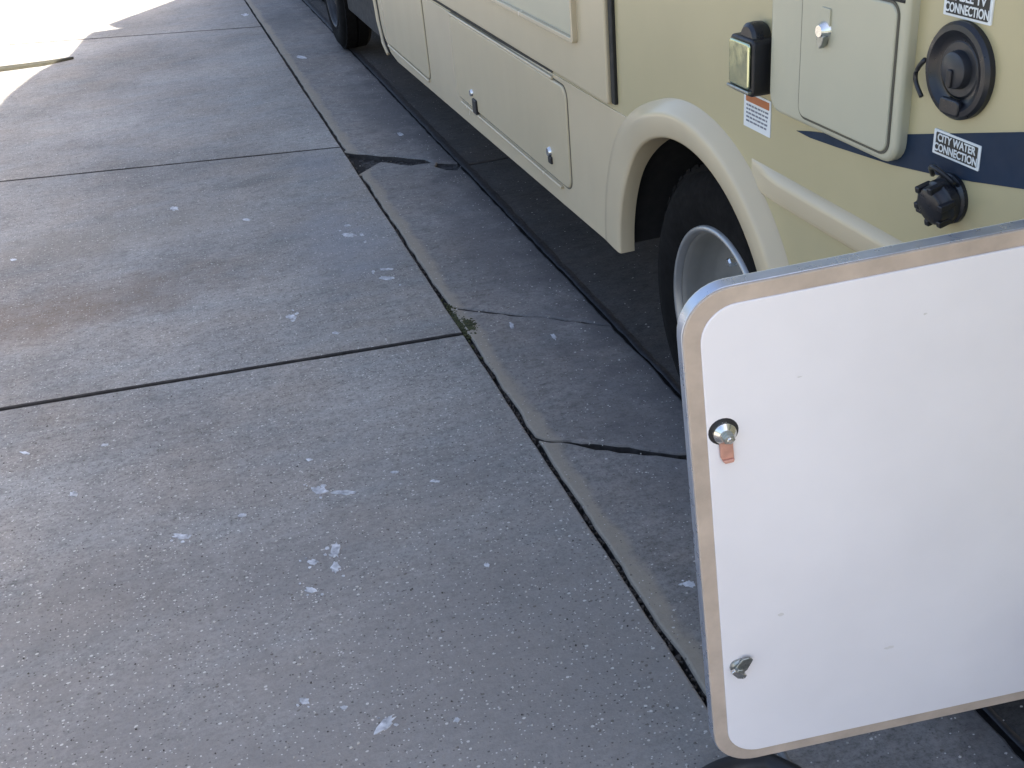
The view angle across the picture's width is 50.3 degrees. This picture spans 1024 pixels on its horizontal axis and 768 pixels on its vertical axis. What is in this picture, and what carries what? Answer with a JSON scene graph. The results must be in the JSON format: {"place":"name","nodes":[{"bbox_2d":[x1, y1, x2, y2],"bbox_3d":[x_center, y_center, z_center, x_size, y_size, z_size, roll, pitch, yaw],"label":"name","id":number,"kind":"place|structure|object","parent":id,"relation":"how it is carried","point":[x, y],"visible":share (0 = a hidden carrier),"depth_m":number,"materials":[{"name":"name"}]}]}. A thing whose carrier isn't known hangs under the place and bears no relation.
{"place":"outdoors","nodes":[
{"label":"outdoors","id":0,"kind":"place"},
{"bbox_2d":[0,0,728,767],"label":"driveway","id":1,"kind":"structure","parent":0,"point":[128,386],"depth_m":3.30,"materials":[{"name":"concrete"}]},
{"bbox_2d":[0,28,664,764],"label":"dark grit","id":2,"kind":"object","parent":1,"relation":"on","point":[276,464],"visible":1,"depth_m":3.11,"materials":[{"name":"black gravel"}]},
{"bbox_2d":[1,31,695,767],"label":"pale grit","id":3,"kind":"object","parent":1,"relation":"on","point":[295,505],"visible":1,"depth_m":2.99,"materials":[{"name":"grey gravel"}]},
{"bbox_2d":[440,299,482,358],"bbox_3d":[-0.173,-0.218,4.083,0.098,0.008,0.549,-13,30,-13],"label":"moss","id":4,"kind":"object","parent":1,"relation":"on","point":[468,324],"visible":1,"depth_m":4.09,"materials":[{"name":"green plant"}]},
{"bbox_2d":[271,41,706,700],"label":"joint dirt","id":5,"kind":"structure","parent":1,"relation":"on","point":[615,563],"depth_m":3.41,"materials":[{"name":"black soil"}]},
{"bbox_2d":[244,0,1023,767],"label":"gutter","id":6,"kind":"object","parent":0,"point":[546,338],"visible":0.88,"depth_m":3.79,"materials":[{"name":"concrete"}]},
{"bbox_2d":[284,53,1006,763],"bbox_3d":[-0.419,-0.969,5.461,0.485,0.018,8.388,-13,30,-13],"label":"gutter grit","id":7,"kind":"object","parent":6,"relation":"on","point":[602,407],"visible":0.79,"depth_m":3.69,"materials":[{"name":"grey gravel"}]},
{"bbox_2d":[702,751,801,767],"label":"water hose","id":8,"kind":"object","parent":6,"relation":"on","point":[781,760],"visible":0.7,"depth_m":2.17,"materials":[{"name":"grey rubber"}]},
{"bbox_2d":[308,0,1023,739],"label":"street","id":9,"kind":"structure","parent":0,"point":[624,288],"depth_m":4.83,"materials":[{"name":"grey asphalt"}]},
{"bbox_2d":[325,0,1023,377],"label":"motorhome","id":10,"kind":"object","parent":9,"relation":"on","point":[709,140],"visible":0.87,"depth_m":2.52,"materials":[{"name":"metal"}]},
{"bbox_2d":[382,0,430,78],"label":"compartment door","id":11,"kind":"structure","parent":10,"relation":"in","point":[404,19],"depth_m":5.71,"materials":[{"name":"beige metal"}]},
{"bbox_2d":[450,17,571,188],"bbox_3d":[-0.033,-1.147,4.292,0.032,0.373,1.490,-13,30,-13],"label":"compartment door","id":12,"kind":"structure","parent":10,"relation":"in","point":[530,108],"depth_m":4.14,"materials":[{"name":"beige plastic"}]},
{"bbox_2d":[677,219,1023,758],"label":"bay door","id":13,"kind":"structure","parent":10,"relation":"attached to","point":[854,429],"depth_m":1.71,"materials":[{"name":"metal"}]}
]}

